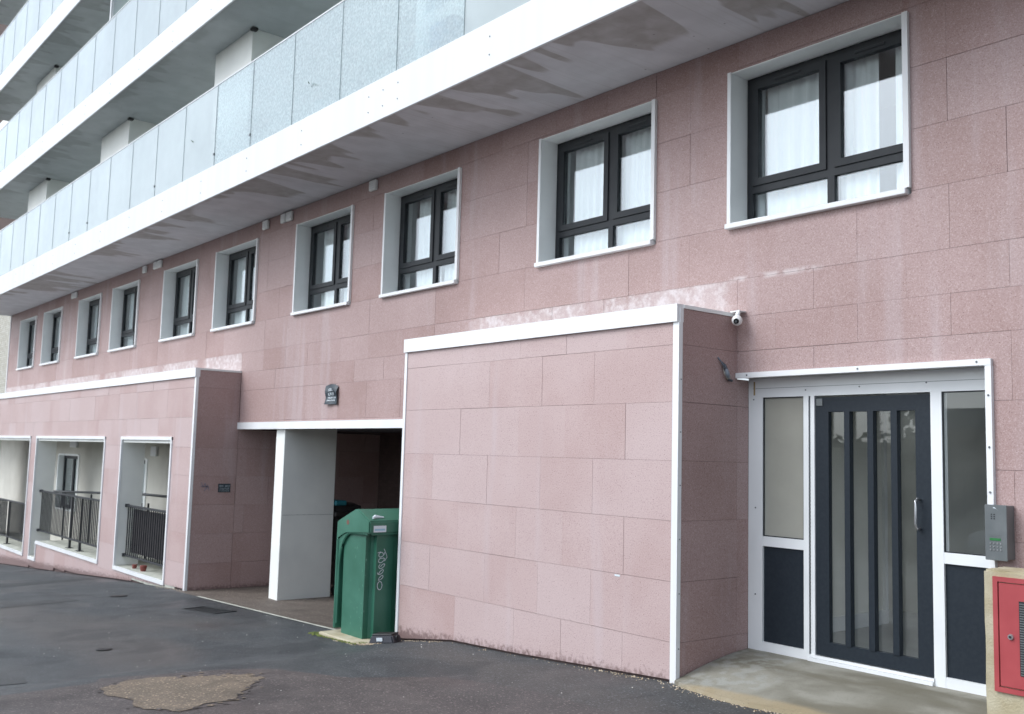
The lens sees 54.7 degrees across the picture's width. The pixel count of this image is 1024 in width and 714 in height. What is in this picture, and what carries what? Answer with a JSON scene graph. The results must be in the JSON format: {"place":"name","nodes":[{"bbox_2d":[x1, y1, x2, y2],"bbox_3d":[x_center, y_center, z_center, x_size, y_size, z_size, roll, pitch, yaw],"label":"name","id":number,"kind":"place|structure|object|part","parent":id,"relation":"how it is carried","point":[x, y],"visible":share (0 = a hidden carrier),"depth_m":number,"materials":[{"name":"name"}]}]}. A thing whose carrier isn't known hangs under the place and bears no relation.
{"place":"outdoors","nodes":[
{"label":"outdoors","id":0,"kind":"place"},
{"bbox_2d":[333,508,398,638],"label":"bottle bank","id":1,"kind":"structure","parent":0,"point":[365,575],"depth_m":10.80,"materials":[{"name":"green plastic"}]},
{"bbox_2d":[0,564,779,713],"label":"ground","id":2,"kind":"structure","parent":0,"point":[167,637],"depth_m":9.74,"materials":[{"name":"grey asphalt"}]},
{"bbox_2d":[0,677,26,684],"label":"square repair","id":3,"kind":"structure","parent":2,"relation":"on","point":[5,681],"depth_m":8.38,"materials":[{"name":"concrete"}]},
{"bbox_2d":[0,23,72,504],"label":"neighbour building","id":4,"kind":"structure","parent":2,"relation":"on","point":[4,323],"depth_m":35.35,"materials":[{"name":"brick"}]},
{"bbox_2d":[0,598,79,607],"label":"trench repair","id":5,"kind":"structure","parent":2,"relation":"on","point":[5,605],"depth_m":13.66,"materials":[{"name":"asphalt"}]},
{"bbox_2d":[0,577,101,586],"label":"trench strip","id":6,"kind":"object","parent":2,"relation":"on","point":[14,584],"visible":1,"depth_m":17.30,"materials":[{"name":"asphalt"}]},
{"bbox_2d":[0,367,379,590],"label":"projecting box","id":7,"kind":"object","parent":2,"relation":"on","point":[182,442],"visible":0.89,"depth_m":17.40,"materials":[{"name":"pink stone"}]},
{"bbox_2d":[0,498,24,543],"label":"railing","id":8,"kind":"object","parent":7,"relation":"on","point":[14,521],"visible":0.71,"depth_m":24.36,"materials":[{"name":"grey metal"}]},
{"bbox_2d":[55,453,79,511],"bbox_3d":[-10.951,3.119,24.709,0.364,1.400,1.820,6,-7,-39],"label":"gallery window","id":9,"kind":"structure","parent":7,"relation":"in","point":[62,457],"depth_m":25.23,"materials":[{"name":"white glass"}]},
{"bbox_2d":[36,490,99,551],"bbox_3d":[-9.182,3.429,20.648,0.120,1.105,4.910,6,-7,-39],"label":"railing","id":10,"kind":"object","parent":7,"relation":"on","point":[72,516],"visible":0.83,"depth_m":20.63,"materials":[{"name":"black metal"}]},
{"bbox_2d":[53,490,166,557],"bbox_3d":[-8.826,3.494,21.266,0.052,1.406,8.601,6,-7,-39],"label":"ramp handrail","id":11,"kind":"object","parent":7,"relation":"on","point":[93,492],"visible":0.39,"depth_m":21.89,"materials":[{"name":"black metal"}]},
{"bbox_2d":[140,565,146,570],"bbox_3d":[-6.392,3.664,17.158,0.124,0.098,0.124,6,-7,-39],"label":"plant pot","id":12,"kind":"object","parent":7,"relation":"on","point":[143,567],"visible":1,"depth_m":17.12,"materials":[{"name":"red"}]},
{"bbox_2d":[122,504,165,566],"bbox_3d":[-6.264,3.073,17.063,0.060,0.940,2.520,6,-7,-39],"label":"railing","id":13,"kind":"object","parent":7,"relation":"on","point":[134,535],"visible":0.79,"depth_m":17.18,"materials":[{"name":"black metal"}]},
{"bbox_2d":[131,509,165,560],"bbox_3d":[-6.170,3.083,17.094,0.030,0.780,2.250,6,-7,-39],"label":"screen","id":14,"kind":"object","parent":13,"relation":"attached to","point":[148,534],"visible":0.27,"depth_m":17.29,"materials":[{"name":"black metal"}]},
{"bbox_2d":[141,458,147,509],"bbox_3d":[-7.952,2.837,21.062,0.364,1.400,1.780,6,-7,-39],"label":"gallery window","id":15,"kind":"structure","parent":7,"relation":"in","point":[146,460],"depth_m":20.34,"materials":[{"name":"white glass"}]},
{"bbox_2d":[218,484,230,491],"bbox_3d":[-4.582,2.086,15.759,0.205,0.135,0.010,6,-7,-39],"label":"wall notice","id":16,"kind":"object","parent":7,"relation":"attached to","point":[223,487],"depth_m":15.76,"materials":[{"name":"grey metal"}]},
{"bbox_2d":[182,606,236,613],"bbox_3d":[-3.983,3.327,13.004,0.720,0.016,0.360,-5,-9,39],"label":"drain grate","id":17,"kind":"object","parent":2,"relation":"on","point":[208,609],"visible":1,"depth_m":12.99,"materials":[{"name":"metal"}]},
{"bbox_2d":[178,584,340,629],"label":"bin store floor","id":18,"kind":"structure","parent":2,"relation":"on","point":[318,610],"depth_m":14.25,"materials":[{"name":"brown concrete"}]},
{"bbox_2d":[269,429,336,599],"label":"pillar","id":19,"kind":"structure","parent":18,"relation":"on","point":[302,520],"depth_m":14.91,"materials":[{"name":"grey paint"}]},
{"bbox_2d":[330,499,360,594],"bbox_3d":[-2.895,2.989,15.749,0.520,1.455,1.268,6,-7,-39],"label":"waste container","id":20,"kind":"object","parent":18,"relation":"on","point":[343,508],"visible":0.17,"depth_m":15.28,"materials":[{"name":"grey plastic"}]},
{"bbox_2d":[197,596,336,629],"bbox_3d":[-3.299,3.318,12.919,0.040,0.129,4.100,6,-7,-39],"label":"floor edge strip","id":21,"kind":"object","parent":2,"relation":"on","point":[269,613],"visible":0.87,"depth_m":12.70,"materials":[{"name":"concrete"}]},
{"bbox_2d":[0,669,611,713],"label":"worn asphalt","id":22,"kind":"structure","parent":2,"relation":"on","point":[305,693],"depth_m":7.17,"materials":[{"name":"grey asphalt"}]},
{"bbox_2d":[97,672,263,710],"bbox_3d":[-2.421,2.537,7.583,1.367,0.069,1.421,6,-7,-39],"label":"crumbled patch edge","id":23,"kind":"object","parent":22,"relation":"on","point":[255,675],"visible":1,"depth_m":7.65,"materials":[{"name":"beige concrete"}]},
{"bbox_2d":[99,674,264,711],"bbox_3d":[-2.405,2.534,7.562,1.213,0.064,1.401,6,-7,-39],"label":"concrete patch","id":24,"kind":"object","parent":22,"relation":"on","point":[171,693],"visible":1,"depth_m":7.51,"materials":[{"name":"beige concrete"}]},
{"bbox_2d":[308,632,366,644],"bbox_3d":[-1.912,3.061,10.803,0.222,0.051,1.074,6,-7,-39],"label":"moss","id":25,"kind":"object","parent":2,"relation":"on","point":[318,634],"visible":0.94,"depth_m":10.73,"materials":[{"name":"green plant"}]},
{"bbox_2d":[319,629,369,642],"bbox_3d":[-1.361,3.131,11.136,1.370,0.082,0.850,6,-7,-39],"label":"concrete pad","id":26,"kind":"object","parent":2,"relation":"on","point":[336,634],"visible":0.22,"depth_m":10.78,"materials":[{"name":"beige concrete"}]},
{"bbox_2d":[333,639,381,644],"bbox_3d":[-1.595,3.012,10.487,0.345,0.063,0.664,6,-7,-39],"label":"curb","id":27,"kind":"object","parent":26,"relation":"on","point":[364,643],"visible":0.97,"depth_m":10.34,"materials":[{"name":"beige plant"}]},
{"bbox_2d":[369,632,401,643],"bbox_3d":[-1.331,2.948,10.394,0.295,0.096,0.198,-7,-8,22],"label":"bait box","id":28,"kind":"object","parent":2,"relation":"on","point":[385,637],"visible":1,"depth_m":10.33,"materials":[{"name":"grey plastic"}]},
{"bbox_2d":[155,586,670,683],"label":"wall foot litter","id":29,"kind":"object","parent":2,"relation":"on","point":[514,655],"depth_m":8.38,"materials":[{"name":"grey plant"}]},
{"bbox_2d":[0,0,1023,695],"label":"apartment building","id":30,"kind":"structure","parent":2,"relation":"on","point":[826,196],"depth_m":9.76,"materials":[{"name":"pink granite"},{"name":"glass"},{"name":"white painted metal"}]},
{"bbox_2d":[16,315,58,369],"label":"window","id":31,"kind":"structure","parent":30,"relation":"in","point":[28,327],"depth_m":27.62,"materials":[{"name":"white paint"}]},
{"bbox_2d":[39,306,62,365],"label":"window","id":32,"kind":"structure","parent":30,"relation":"in","point":[48,349],"depth_m":25.75,"materials":[{"name":"white paint"}]},
{"bbox_2d":[74,293,101,358],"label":"window","id":33,"kind":"structure","parent":30,"relation":"in","point":[89,309],"depth_m":23.38,"materials":[{"name":"white paint"}]},
{"bbox_2d":[107,280,140,351],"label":"window","id":34,"kind":"structure","parent":30,"relation":"in","point":[125,298],"depth_m":21.47,"materials":[{"name":"white paint"}]},
{"bbox_2d":[158,259,198,341],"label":"window","id":35,"kind":"structure","parent":30,"relation":"in","point":[180,283],"depth_m":19.07,"materials":[{"name":"white paint"}]},
{"bbox_2d":[210,238,258,331],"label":"window","id":36,"kind":"structure","parent":30,"relation":"in","point":[236,267],"depth_m":17.13,"materials":[{"name":"white paint"}]},
{"bbox_2d":[290,205,354,315],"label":"window","id":37,"kind":"structure","parent":30,"relation":"in","point":[323,244],"depth_m":14.78,"materials":[{"name":"glass"}]},
{"bbox_2d":[308,59,343,109],"bbox_3d":[-2.336,-3.371,12.506,0.485,0.817,0.681,3,-6,-10],"label":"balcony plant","id":38,"kind":"object","parent":30,"relation":"on","point":[321,91],"visible":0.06,"depth_m":12.36,"materials":[{"name":"white plant"}]},
{"bbox_2d":[323,384,337,404],"bbox_3d":[-2.538,0.523,13.710,0.046,0.292,0.460,6,-7,-39],"label":"sign","id":39,"kind":"object","parent":30,"relation":"attached to","point":[330,393],"visible":1,"depth_m":13.67,"materials":[{"name":"grey metal"}]},
{"bbox_2d":[379,167,461,298],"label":"window","id":40,"kind":"structure","parent":30,"relation":"in","point":[421,245],"depth_m":12.79,"materials":[{"name":"white paint"}]},
{"bbox_2d":[430,15,463,46],"bbox_3d":[-0.636,-3.329,10.416,0.330,0.430,0.430,6,-7,-39],"label":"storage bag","id":41,"kind":"object","parent":30,"relation":"on","point":[447,30],"visible":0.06,"depth_m":10.22,"materials":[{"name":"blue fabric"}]},
{"bbox_2d":[534,99,656,267],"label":"window","id":42,"kind":"structure","parent":30,"relation":"in","point":[597,193],"depth_m":10.21,"materials":[{"name":"white paint"}]},
{"bbox_2d":[730,310,745,325],"bbox_3d":[1.888,-0.330,8.304,0.157,0.145,0.130,6,-7,-39],"label":"security camera","id":43,"kind":"object","parent":30,"relation":"attached to","point":[737,319],"visible":1,"depth_m":8.25,"materials":[{"name":"white plastic"}]},
{"bbox_2d":[724,11,911,229],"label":"window","id":44,"kind":"structure","parent":30,"relation":"in","point":[825,125],"depth_m":8.30,"materials":[{"name":"white paint"}]},
{"bbox_2d":[815,394,933,676],"bbox_3d":[2.701,1.294,7.462,0.123,2.009,0.961,6,-7,-39],"label":"entrance door","id":45,"kind":"structure","parent":30,"relation":"in","point":[919,403],"depth_m":7.44,"materials":[{"name":"black metal"}]},
{"bbox_2d":[984,504,1014,561],"bbox_3d":[3.209,1.153,6.509,0.125,0.360,0.143,6,-7,-39],"label":"door entry panel","id":46,"kind":"object","parent":30,"relation":"attached to","point":[999,535],"visible":1,"depth_m":6.47,"materials":[{"name":"grey metal"}]},
{"bbox_2d":[395,303,748,682],"bbox_3d":[0.397,1.548,9.576,0.980,3.656,3.983,6,-7,-39],"label":"projecting box","id":47,"kind":"object","parent":2,"relation":"on","point":[573,490],"visible":0.94,"depth_m":8.63,"materials":[{"name":"pink stone"}]},
{"bbox_2d":[717,357,732,381],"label":"loose cables","id":48,"kind":"object","parent":47,"relation":"attached to","point":[726,373],"visible":1,"depth_m":8.20,"materials":[{"name":"grey plastic"}]},
{"bbox_2d":[662,685,778,713],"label":"landing edge grit","id":49,"kind":"object","parent":2,"relation":"on","point":[721,700],"visible":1,"depth_m":7.08,"materials":[{"name":"grey stone"}]},
{"bbox_2d":[674,648,986,713],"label":"entrance landing","id":50,"kind":"object","parent":2,"relation":"on","point":[765,680],"visible":0.95,"depth_m":7.03,"materials":[{"name":"concrete"}]},
{"bbox_2d":[984,566,1023,713],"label":"concrete plinth","id":51,"kind":"structure","parent":2,"relation":"on","point":[1001,703],"depth_m":6.22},
{"bbox_2d":[992,576,1023,696],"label":"fire cabinet","id":52,"kind":"object","parent":51,"relation":"attached to","point":[1008,610],"visible":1,"depth_m":6.14,"materials":[{"name":"red metal"}]},
{"bbox_3d":[3.254,1.710,5.932,0.038,0.632,0.654,6,-7,-39],"label":"cabinet door","id":53,"kind":"part","parent":52,"relation":"part of","materials":[{"name":"red metal"}]}
]}

